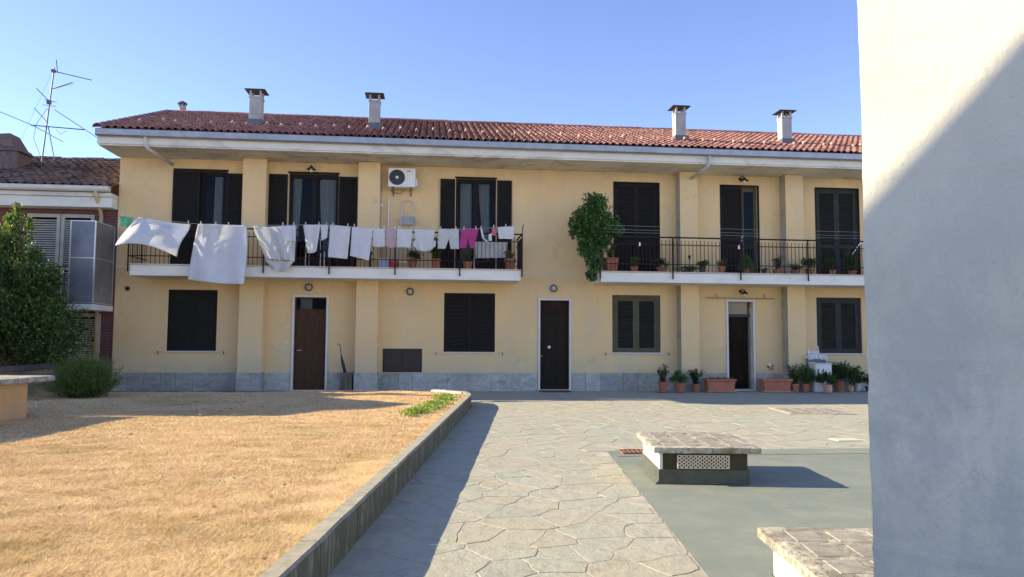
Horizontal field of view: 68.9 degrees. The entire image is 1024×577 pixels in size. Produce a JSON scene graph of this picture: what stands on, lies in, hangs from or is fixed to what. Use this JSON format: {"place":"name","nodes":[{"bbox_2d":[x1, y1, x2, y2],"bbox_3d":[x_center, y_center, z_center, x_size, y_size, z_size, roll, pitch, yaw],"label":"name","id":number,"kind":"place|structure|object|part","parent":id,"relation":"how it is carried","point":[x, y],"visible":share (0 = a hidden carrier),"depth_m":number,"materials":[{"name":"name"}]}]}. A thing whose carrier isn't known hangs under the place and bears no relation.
{"place":"outdoors","nodes":[
{"label":"outdoors","id":0,"kind":"place"},
{"bbox_2d":[0,390,463,576],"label":"lawn","id":1,"kind":"structure","parent":0,"point":[312,504],"depth_m":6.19,"materials":[{"name":"plant"}]},
{"bbox_2d":[0,375,54,420],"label":"garden bench wall","id":2,"kind":"structure","parent":1,"relation":"on","point":[13,397],"depth_m":10.52,"materials":[{"name":"beige paint"}]},
{"bbox_2d":[28,350,127,397],"bbox_3d":[-8.531,1.681,14.656,1.815,0.956,1.784,2,-4,-27],"label":"rosemary bush","id":3,"kind":"object","parent":1,"relation":"on","point":[85,379],"visible":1,"depth_m":14.45,"materials":[{"name":"green plant"}]},
{"bbox_2d":[0,394,425,567],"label":"fallen leaves","id":4,"kind":"object","parent":1,"relation":"on","point":[270,496],"visible":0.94,"depth_m":7.88,"materials":[{"name":"brown plant"}]},
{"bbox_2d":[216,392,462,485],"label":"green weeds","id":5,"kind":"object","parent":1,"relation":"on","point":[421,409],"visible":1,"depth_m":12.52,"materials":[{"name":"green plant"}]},
{"bbox_2d":[351,251,372,266],"bbox_3d":[-3.848,-0.718,19.066,0.550,0.421,0.400,1,-4,-6],"label":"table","id":6,"kind":"object","parent":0,"point":[369,260],"visible":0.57,"depth_m":19.09,"materials":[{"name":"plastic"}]},
{"bbox_2d":[0,0,861,157],"label":"sky","id":7,"kind":"structure","parent":0,"point":[736,64],"materials":[{"name":"blue"}]},
{"bbox_2d":[328,391,869,576],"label":"pavement","id":8,"kind":"structure","parent":0,"point":[519,484],"depth_m":7.13,"materials":[{"name":"stone"}]},
{"bbox_2d":[339,372,353,390],"bbox_3d":[-4.253,2.410,19.184,0.330,0.500,0.290,1,-4,-6],"label":"umbrella stand","id":9,"kind":"object","parent":8,"relation":"on","point":[346,381],"visible":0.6,"depth_m":19.06,"materials":[{"name":"metal"}]},
{"bbox_2d":[338,343,345,372],"bbox_3d":[-4.364,1.793,19.163,0.249,0.784,0.090,1,-4,-6],"label":"umbrella","id":10,"kind":"object","parent":9,"relation":"in","point":[343,365],"visible":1,"depth_m":19.13,"materials":[{"name":"fabric"}]},
{"bbox_2d":[539,390,571,391],"bbox_3d":[1.140,2.704,19.693,0.820,0.018,0.420,1,-4,-6],"label":"doorstep","id":11,"kind":"object","parent":8,"relation":"on","point":[555,391],"visible":1,"depth_m":19.53,"materials":[{"name":"grey stone"}]},
{"bbox_2d":[657,364,669,391],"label":"potted plant","id":12,"kind":"object","parent":8,"relation":"on","point":[662,382],"visible":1,"depth_m":19.59,"materials":[{"name":"green plant"}]},
{"bbox_2d":[668,370,688,391],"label":"potted plant","id":13,"kind":"object","parent":8,"relation":"on","point":[676,377],"visible":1,"depth_m":19.61,"materials":[{"name":"green plant"}]},
{"bbox_2d":[687,368,705,391],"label":"potted plant","id":14,"kind":"object","parent":8,"relation":"on","point":[695,376],"visible":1,"depth_m":19.75,"materials":[{"name":"green plant"}]},
{"bbox_2d":[702,376,736,391],"bbox_3d":[5.519,2.538,19.870,0.820,0.423,0.380,1,-4,-6],"label":"plant trough","id":15,"kind":"object","parent":8,"relation":"on","point":[721,384],"visible":1,"depth_m":19.72,"materials":[{"name":"ceramic"}]},
{"bbox_2d":[757,378,792,391],"bbox_3d":[7.067,2.598,20.056,0.820,0.345,0.380,1,-4,-6],"label":"plant trough","id":16,"kind":"object","parent":8,"relation":"on","point":[775,384],"visible":1,"depth_m":19.91,"materials":[{"name":"ceramic"}]},
{"bbox_2d":[764,363,773,378],"bbox_3d":[6.892,2.221,20.005,0.286,0.457,0.049,0,-4,1],"label":"toy windmill","id":17,"kind":"object","parent":16,"relation":"in","point":[770,367],"visible":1,"depth_m":20.01,"materials":[{"name":"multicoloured plastic"}]},
{"bbox_2d":[786,363,804,391],"bbox_3d":[7.642,2.390,20.080,0.409,0.770,0.490,2,-4,-26],"label":"potted plant","id":18,"kind":"object","parent":8,"relation":"on","point":[795,377],"visible":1,"depth_m":20.01,"materials":[{"name":"green plant"}]},
{"bbox_2d":[798,364,815,391],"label":"potted plant","id":19,"kind":"object","parent":8,"relation":"on","point":[808,376],"visible":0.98,"depth_m":19.99,"materials":[{"name":"green plant"}]},
{"bbox_2d":[769,407,856,414],"bbox_3d":[5.874,2.403,14.682,1.250,0.013,1.250,0,-4,1],"label":"pavement light","id":20,"kind":"object","parent":8,"relation":"on","point":[810,410],"visible":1,"depth_m":14.63,"materials":[{"name":"white glass"}]},
{"bbox_2d":[808,363,831,391],"bbox_3d":[8.342,2.404,20.195,0.500,0.765,0.405,1,-4,-6],"label":"cabinet","id":21,"kind":"object","parent":8,"relation":"on","point":[816,386],"visible":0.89,"depth_m":20.03,"materials":[{"name":"white plastic"}]},
{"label":"door","id":22,"kind":"part","parent":21,"relation":"part of","materials":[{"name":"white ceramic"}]},
{"bbox_2d":[814,369,837,392],"bbox_3d":[8.332,2.441,19.802,0.605,0.634,0.572,2,-4,-18],"label":"potted plant","id":23,"kind":"object","parent":8,"relation":"on","point":[824,377],"visible":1,"depth_m":19.72,"materials":[{"name":"green plant"}]},
{"bbox_2d":[829,360,849,391],"bbox_3d":[8.843,2.367,20.299,0.724,0.854,0.636,0,-4,11],"label":"potted plant","id":24,"kind":"object","parent":8,"relation":"on","point":[838,369],"visible":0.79,"depth_m":20.18,"materials":[{"name":"green plant"}]},
{"bbox_2d":[829,438,861,440],"bbox_3d":[4.652,2.108,10.423,0.350,0.008,0.250,1,-4,-6],"label":"inspection cover","id":25,"kind":"object","parent":8,"relation":"on","point":[844,439],"visible":1,"depth_m":10.39,"materials":[{"name":"grey metal"}]},
{"bbox_2d":[840,366,859,391],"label":"potted plant","id":26,"kind":"object","parent":8,"relation":"on","point":[850,387],"visible":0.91,"depth_m":20.22,"materials":[{"name":"green plant"}]},
{"bbox_2d":[847,363,865,390],"bbox_3d":[9.474,2.424,20.532,0.404,0.783,0.531,4,-5,-41],"label":"potted plant","id":27,"kind":"object","parent":8,"relation":"on","point":[857,387],"visible":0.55,"depth_m":20.42,"materials":[{"name":"green plant"}]},
{"bbox_2d":[860,373,868,390],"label":"potted plant","id":28,"kind":"object","parent":8,"relation":"on","point":[866,379],"visible":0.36,"depth_m":20.46,"materials":[{"name":"green plant"}]},
{"bbox_2d":[607,448,872,576],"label":"membrane floor","id":29,"kind":"structure","parent":0,"point":[713,527],"depth_m":6.38,"materials":[{"name":"grey concrete"}]},
{"bbox_2d":[618,449,642,453],"bbox_3d":[1.805,2.003,9.180,0.950,0.018,0.280,1,-4,-4],"label":"drain grate","id":30,"kind":"object","parent":29,"relation":"on","point":[631,451],"visible":0.27,"depth_m":9.17,"materials":[{"name":"metal"}]},
{"bbox_2d":[637,432,760,484],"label":"vent block","id":31,"kind":"structure","parent":29,"relation":"on","point":[718,458],"depth_m":7.16,"materials":[{"name":"concrete"}]},
{"bbox_2d":[757,527,873,576],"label":"vent block","id":32,"kind":"structure","parent":29,"relation":"on","point":[819,552],"depth_m":3.65,"materials":[{"name":"stone"}]},
{"bbox_2d":[857,0,1023,576],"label":"wall","id":33,"kind":"structure","parent":0,"point":[942,95],"depth_m":2.46,"materials":[{"name":"paint"}]},
{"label":"ground","id":34,"kind":"structure","parent":0,"visible":0},
{"bbox_2d":[0,201,94,382],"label":"laurel tree","id":35,"kind":"object","parent":34,"relation":"on","point":[32,316],"visible":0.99,"depth_m":16.25,"materials":[{"name":"green plant"}]},
{"bbox_2d":[0,360,111,394],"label":"garden wall","id":36,"kind":"structure","parent":34,"relation":"on","point":[34,369],"depth_m":15.16,"materials":[{"name":"concrete"}]},
{"bbox_2d":[0,133,119,390],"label":"neighbour house","id":37,"kind":"structure","parent":34,"relation":"on","point":[70,205],"depth_m":18.87,"materials":[{"name":"red brick"}]},
{"bbox_2d":[1,60,96,160],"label":"tv antenna","id":38,"kind":"object","parent":37,"relation":"attached to","point":[53,71],"visible":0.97,"depth_m":21.42,"materials":[{"name":"metal"}]},
{"bbox_2d":[46,389,470,576],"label":"kerb","id":39,"kind":"structure","parent":34,"relation":"on","point":[323,547],"depth_m":5.31,"materials":[{"name":"concrete"}]},
{"bbox_2d":[92,88,868,391],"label":"apartment house","id":40,"kind":"structure","parent":34,"relation":"on","point":[451,323],"depth_m":19.90,"materials":[{"name":"paint"}]},
{"bbox_2d":[199,172,227,224],"bbox_3d":[-8.085,-1.780,19.492,1.320,2.540,0.142,1,-4,-6],"label":"balcony door","id":41,"kind":"structure","parent":40,"relation":"in","point":[218,201],"depth_m":19.56,"materials":[{"name":"brown glass"}]},
{"bbox_2d":[305,283,312,290],"bbox_3d":[-5.296,-0.034,19.442,0.210,0.210,0.080,1,-4,-6],"label":"wall lamp","id":42,"kind":"object","parent":40,"relation":"attached to","point":[308,286],"visible":1,"depth_m":19.43,"materials":[{"name":"white glass"}]},
{"bbox_2d":[294,310,325,389],"bbox_3d":[-5.262,1.600,19.443,0.750,2.060,0.106,1,-4,-6],"label":"door","id":43,"kind":"structure","parent":40,"relation":"in","point":[310,324],"depth_m":19.45,"materials":[{"name":"brown wood"}]},
{"bbox_2d":[307,165,315,171],"bbox_3d":[-5.246,-3.140,19.540,0.240,0.231,0.325,1,-4,-6],"label":"lantern lamp","id":44,"kind":"object","parent":40,"relation":"attached to","point":[311,168],"visible":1,"depth_m":19.46,"materials":[{"name":"plastic"}]},
{"bbox_2d":[288,174,338,266],"bbox_3d":[-5.247,-1.748,19.800,1.290,2.550,0.142,1,-4,-6],"label":"balcony door","id":45,"kind":"structure","parent":40,"relation":"in","point":[329,192],"depth_m":19.83,"materials":[{"name":"black glass"}]},
{"bbox_2d":[305,237,324,265],"bbox_3d":[-5.034,-0.942,19.054,0.420,0.853,0.475,2,-4,-29],"label":"garden chair","id":46,"kind":"object","parent":40,"relation":"on","point":[319,251],"visible":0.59,"depth_m":19.08,"materials":[{"name":"plastic"}]},
{"bbox_2d":[119,215,523,233],"bbox_3d":[-4.558,-1.491,18.432,9.748,0.383,0.168,1,-4,-6],"label":"clothes line","id":47,"kind":"object","parent":40,"relation":"attached to","point":[319,224],"visible":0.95,"depth_m":18.37,"materials":[{"name":"metal"}]},
{"bbox_2d":[119,216,132,226],"bbox_3d":[-9.217,-1.595,17.850,0.321,0.275,0.032,1,-4,-6],"label":"cloth","id":48,"kind":"object","parent":47,"relation":"hanging from","point":[125,221],"visible":1,"depth_m":17.85,"materials":[{"name":"green fabric"}]},
{"bbox_2d":[115,217,190,256],"bbox_3d":[-8.494,-1.239,17.668,1.531,0.952,0.542,1,-4,-6],"label":"bed sheet","id":49,"kind":"object","parent":47,"relation":"hanging from","point":[168,237],"visible":1,"depth_m":17.70,"materials":[{"name":"white fabric"}]},
{"bbox_2d":[200,224,222,239],"bbox_3d":[-7.256,-1.350,18.013,0.540,0.420,0.032,1,-4,-6],"label":"pillow case","id":50,"kind":"object","parent":47,"relation":"hanging from","point":[206,229],"visible":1,"depth_m":18.01,"materials":[{"name":"white fabric"}]},
{"bbox_2d":[188,224,246,283],"bbox_3d":[-7.063,-0.832,17.939,1.342,1.451,0.251,1,-4,-6],"label":"bed sheet","id":51,"kind":"object","parent":47,"relation":"hanging from","point":[222,259],"visible":1,"depth_m":17.96,"materials":[{"name":"white fabric"}]},
{"bbox_2d":[253,226,296,271],"bbox_3d":[-5.782,-0.984,18.143,1.031,1.126,0.265,1,-4,-6],"label":"duvet cover","id":52,"kind":"object","parent":47,"relation":"hanging from","point":[276,248],"visible":1,"depth_m":18.16,"materials":[{"name":"white fabric"}]},
{"bbox_2d":[279,225,295,240],"bbox_3d":[-5.470,-1.343,18.193,0.410,0.400,0.039,1,-4,-6],"label":"undershirt","id":53,"kind":"object","parent":47,"relation":"hanging from","point":[288,233],"visible":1,"depth_m":18.20,"materials":[{"name":"white fabric"}]},
{"bbox_2d":[303,225,327,252],"bbox_3d":[-4.821,-1.214,18.308,0.610,0.714,0.066,1,-4,-6],"label":"shirt","id":54,"kind":"object","parent":47,"relation":"hanging from","point":[311,232],"visible":1,"depth_m":18.30,"materials":[{"name":"white fabric"}]},
{"bbox_2d":[328,225,350,258],"bbox_3d":[-4.242,-1.150,18.347,0.530,0.850,0.057,1,-4,-6],"label":"towel","id":55,"kind":"object","parent":47,"relation":"hanging from","point":[339,237],"visible":1,"depth_m":18.36,"materials":[{"name":"white fabric"}]},
{"bbox_2d":[350,227,372,259],"bbox_3d":[-3.709,-1.104,18.386,0.540,0.830,0.088,1,-4,-6],"label":"towel","id":56,"kind":"object","parent":47,"relation":"hanging from","point":[361,238],"visible":1,"depth_m":18.41,"materials":[{"name":"white fabric"}]},
{"bbox_2d":[373,228,384,246],"bbox_3d":[-3.294,-1.256,18.475,0.300,0.470,0.039,1,-4,-6],"label":"hand towel","id":57,"kind":"object","parent":47,"relation":"hanging from","point":[378,237],"visible":1,"depth_m":18.48,"materials":[{"name":"white fabric"}]},
{"bbox_2d":[385,229,395,247],"bbox_3d":[-3.008,-1.244,18.506,0.266,0.476,0.029,1,-4,-4],"label":"hand towel","id":58,"kind":"object","parent":47,"relation":"hanging from","point":[390,238],"visible":1,"depth_m":18.50,"materials":[{"name":"pink fabric"}]},
{"bbox_2d":[397,229,411,247],"bbox_3d":[-2.668,-1.243,18.543,0.380,0.460,0.034,1,-4,-6],"label":"hand towel","id":59,"kind":"object","parent":47,"relation":"hanging from","point":[404,237],"visible":1,"depth_m":18.54,"materials":[{"name":"white fabric"}]},
{"bbox_2d":[413,229,435,250],"bbox_3d":[-2.186,-1.199,18.592,0.571,0.545,0.068,1,-4,-6],"label":"shirt","id":60,"kind":"object","parent":47,"relation":"hanging from","point":[424,240],"visible":1,"depth_m":18.59,"materials":[{"name":"white fabric"}]},
{"bbox_2d":[438,229,458,248],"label":"shorts","id":61,"kind":"object","parent":47,"relation":"hanging from","point":[446,235],"visible":1,"depth_m":18.66,"materials":[{"name":"white fabric"}]},
{"bbox_2d":[459,229,478,248],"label":"shorts","id":62,"kind":"object","parent":47,"relation":"hanging from","point":[470,235],"visible":1,"depth_m":18.71,"materials":[{"name":"pink fabric"}]},
{"bbox_2d":[497,226,513,238],"bbox_3d":[-0.157,-1.410,18.828,0.430,0.320,0.034,1,-4,-6],"label":"hand towel","id":63,"kind":"object","parent":47,"relation":"hanging from","point":[506,233],"visible":1,"depth_m":18.83,"materials":[{"name":"white fabric"}]},
{"bbox_2d":[379,260,388,266],"bbox_3d":[-3.258,-0.627,18.993,0.280,0.240,0.240,1,-4,-6],"label":"crate","id":64,"kind":"object","parent":40,"relation":"on","point":[385,263],"visible":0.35,"depth_m":18.89,"materials":[{"name":"blue plastic"}]},
{"bbox_2d":[380,183,403,258],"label":"wall pipes","id":65,"kind":"object","parent":40,"relation":"attached to","point":[381,205],"depth_m":19.78,"materials":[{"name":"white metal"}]},
{"bbox_2d":[384,349,401,370],"bbox_3d":[-3.124,1.886,19.605,0.482,0.565,0.020,1,-4,-6],"label":"hatch door","id":66,"kind":"structure","parent":40,"relation":"in","point":[392,358],"depth_m":19.60,"materials":[{"name":"brown metal"}]},
{"bbox_2d":[389,260,397,266],"bbox_3d":[-3.004,-0.620,18.970,0.270,0.225,0.270,1,-4,-6],"label":"bucket","id":67,"kind":"object","parent":40,"relation":"on","point":[391,263],"visible":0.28,"depth_m":18.88,"materials":[{"name":"red plastic"}]},
{"bbox_2d":[388,168,416,196],"bbox_3d":[-2.874,-2.804,19.704,0.750,0.670,0.457,1,-4,-6],"label":"air conditioner","id":68,"kind":"object","parent":40,"relation":"attached to","point":[401,178],"visible":1,"depth_m":19.51,"materials":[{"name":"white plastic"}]},
{"bbox_2d":[397,201,416,267],"bbox_3d":[-2.756,-1.404,19.656,0.547,1.886,0.329,1,-4,-6],"label":"step ladder","id":69,"kind":"object","parent":40,"relation":"on","point":[407,220],"visible":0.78,"depth_m":19.68,"materials":[{"name":"metal"}]},
{"bbox_2d":[406,288,413,294],"bbox_3d":[-2.692,0.080,19.719,0.210,0.210,0.080,1,-4,-6],"label":"wall lamp","id":70,"kind":"object","parent":40,"relation":"attached to","point":[409,291],"visible":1,"depth_m":19.70,"materials":[{"name":"white glass"}]},
{"bbox_2d":[402,350,420,370],"bbox_3d":[-2.639,1.892,19.658,0.482,0.565,0.020,1,-4,-6],"label":"hatch door","id":71,"kind":"structure","parent":40,"relation":"in","point":[411,361],"depth_m":19.65,"materials":[{"name":"brown metal"}]},
{"bbox_2d":[406,249,423,267],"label":"potted plant","id":72,"kind":"object","parent":40,"relation":"on","point":[411,264],"visible":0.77,"depth_m":18.93,"materials":[{"name":"green plant"}]},
{"bbox_2d":[430,237,447,267],"bbox_3d":[-1.972,-0.929,19.117,0.542,0.872,0.550,3,-5,-31],"label":"potted plant","id":73,"kind":"object","parent":40,"relation":"on","point":[435,264],"visible":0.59,"depth_m":19.03,"materials":[{"name":"green plant"}]},
{"bbox_2d":[461,250,472,268],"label":"potted plant","id":74,"kind":"object","parent":40,"relation":"on","point":[465,262],"visible":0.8,"depth_m":19.09,"materials":[{"name":"green plant"}]},
{"bbox_2d":[455,179,495,268],"bbox_3d":[-0.992,-1.688,20.260,1.090,2.540,0.142,1,-4,-6],"label":"balcony door","id":75,"kind":"structure","parent":40,"relation":"in","point":[465,189],"depth_m":20.30,"materials":[{"name":"black glass"}]},
{"bbox_2d":[503,250,515,268],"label":"potted plant","id":76,"kind":"object","parent":40,"relation":"on","point":[509,265],"visible":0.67,"depth_m":19.18,"materials":[{"name":"green plant"}]},
{"bbox_2d":[550,284,557,291],"bbox_3d":[1.126,-0.006,20.142,0.210,0.210,0.080,1,-4,-6],"label":"wall lamp","id":77,"kind":"object","parent":40,"relation":"attached to","point":[553,288],"visible":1,"depth_m":20.13,"materials":[{"name":"white glass"}]},
{"bbox_2d":[541,313,567,388],"bbox_3d":[1.138,1.693,20.137,0.735,2.040,0.105,1,-4,-6],"label":"door","id":78,"kind":"structure","parent":40,"relation":"in","point":[554,326],"depth_m":20.14,"materials":[{"name":"brown wood"}]},
{"bbox_2d":[567,191,624,281],"bbox_3d":[2.161,-1.313,19.467,1.210,2.399,1.400,-3,-5,43],"label":"climbing plant","id":79,"kind":"object","parent":40,"relation":"attached to","point":[594,219],"visible":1,"depth_m":19.18,"materials":[{"name":"green plant"}]},
{"bbox_2d":[603,241,618,270],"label":"potted plant","id":80,"kind":"object","parent":40,"relation":"on","point":[610,258],"visible":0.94,"depth_m":19.42,"materials":[{"name":"green plant"}]},
{"bbox_2d":[630,255,640,270],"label":"potted plant","id":81,"kind":"object","parent":40,"relation":"on","point":[632,265],"visible":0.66,"depth_m":19.57,"materials":[{"name":"green plant"}]},
{"bbox_2d":[651,257,668,271],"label":"potted plant","id":82,"kind":"object","parent":40,"relation":"on","point":[659,260],"visible":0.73,"depth_m":19.65,"materials":[{"name":"green plant"}]},
{"bbox_2d":[674,265,698,271],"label":"potted plant","id":83,"kind":"object","parent":40,"relation":"on","point":[692,268],"visible":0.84,"depth_m":19.74,"materials":[{"name":"green plant"}]},
{"bbox_2d":[696,260,709,271],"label":"potted plant","id":84,"kind":"object","parent":40,"relation":"on","point":[702,264],"visible":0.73,"depth_m":19.78,"materials":[{"name":"green plant"}]},
{"bbox_2d":[715,258,726,272],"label":"potted plant","id":85,"kind":"object","parent":40,"relation":"on","point":[720,269],"visible":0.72,"depth_m":19.84,"materials":[{"name":"green plant"}]},
{"bbox_2d":[616,225,833,231],"bbox_3d":[8.146,-1.526,19.695,11.600,0.044,0.004,1,-4,-6],"label":"clothes wire","id":86,"kind":"object","parent":40,"relation":"attached to","point":[718,228],"visible":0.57,"depth_m":19.39,"materials":[{"name":"grey metal"}]},
{"bbox_2d":[620,229,844,235],"bbox_3d":[8.131,-1.437,19.818,11.600,0.044,0.004,1,-4,-6],"label":"clothes wire","id":87,"kind":"object","parent":40,"relation":"attached to","point":[724,232],"visible":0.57,"depth_m":19.53,"materials":[{"name":"grey metal"}]},
{"bbox_2d":[706,294,773,298],"bbox_3d":[6.311,0.213,20.682,1.950,0.148,0.114,1,-4,-6],"label":"hanging rail","id":88,"kind":"object","parent":40,"relation":"attached to","point":[740,298],"visible":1,"depth_m":20.63,"materials":[{"name":"brown metal"}]},
{"bbox_2d":[739,289,747,296],"bbox_3d":[6.397,0.124,20.593,0.240,0.231,0.325,1,-4,-6],"label":"lantern lamp","id":89,"kind":"object","parent":40,"relation":"attached to","point":[744,292],"visible":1,"depth_m":20.52,"materials":[{"name":"plastic"}]},
{"bbox_2d":[739,176,748,183],"bbox_3d":[6.455,-3.029,20.811,0.240,0.231,0.325,1,-4,-6],"label":"lantern lamp","id":90,"kind":"object","parent":40,"relation":"attached to","point":[743,179],"visible":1,"depth_m":20.76,"materials":[{"name":"plastic"}]},
{"bbox_2d":[629,232,858,238],"bbox_3d":[8.137,-1.361,19.753,11.600,0.044,0.004,1,-4,-6],"label":"clothes wire","id":91,"kind":"object","parent":40,"relation":"attached to","point":[734,235],"visible":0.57,"depth_m":19.50,"materials":[{"name":"grey metal"}]},
{"bbox_2d":[737,254,756,272],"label":"potted plant","id":92,"kind":"object","parent":40,"relation":"on","point":[748,261],"visible":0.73,"depth_m":19.94,"materials":[{"name":"green plant"}]},
{"bbox_2d":[742,188,756,272],"bbox_3d":[6.664,-1.579,21.028,0.440,2.510,0.060,1,-4,-6],"label":"balcony door","id":93,"kind":"structure","parent":40,"relation":"in","point":[751,190],"depth_m":21.02,"materials":[{"name":"brown glass"}]},
{"bbox_2d":[771,254,783,273],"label":"potted plant","id":94,"kind":"object","parent":40,"relation":"on","point":[775,270],"visible":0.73,"depth_m":20.03,"materials":[{"name":"green plant"}]},
{"bbox_2d":[786,263,802,273],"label":"potted plant","id":95,"kind":"object","parent":40,"relation":"on","point":[792,270],"visible":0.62,"depth_m":20.06,"materials":[{"name":"green plant"}]},
{"bbox_2d":[800,257,819,273],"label":"potted plant","id":96,"kind":"object","parent":40,"relation":"on","point":[813,262],"visible":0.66,"depth_m":20.08,"materials":[{"name":"green plant"}]},
{"bbox_2d":[805,351,825,364],"bbox_3d":[8.304,1.975,20.599,0.580,0.500,0.466,1,-4,-6],"label":"laundry sink","id":97,"kind":"object","parent":40,"relation":"attached to","point":[815,360],"visible":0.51,"depth_m":20.40,"materials":[{"name":"white ceramic"}]},
{"bbox_2d":[808,354,827,360],"bbox_3d":[8.343,1.883,20.344,0.581,0.190,0.053,1,-4,-6],"label":"rag","id":98,"kind":"object","parent":97,"relation":"hanging from","point":[816,356],"visible":1,"depth_m":20.34,"materials":[{"name":"white fabric"}]},
{"bbox_2d":[822,256,835,273],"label":"potted plant","id":99,"kind":"object","parent":40,"relation":"on","point":[829,265],"visible":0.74,"depth_m":20.18,"materials":[{"name":"green plant"}]},
{"bbox_2d":[840,247,860,274],"bbox_3d":[9.234,-0.747,20.285,0.496,0.792,0.541,0,-4,5],"label":"potted plant","id":100,"kind":"object","parent":40,"relation":"on","point":[851,263],"visible":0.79,"depth_m":20.27,"materials":[{"name":"green plant"}]},
{"bbox_3d":[-0.563,-0.828,19.401,0.880,0.728,0.374,1,-4,-6],"label":"drying rack","id":101,"kind":"object","parent":40,"relation":"on","visible":0},
{"bbox_2d":[475,242,506,257],"bbox_3d":[-0.543,-0.991,19.282,0.851,0.440,0.055,1,-4,-6],"label":"cloth","id":102,"kind":"object","parent":101,"relation":"hanging from","point":[493,249],"visible":0.91,"depth_m":19.28,"materials":[{"name":"white fabric"}]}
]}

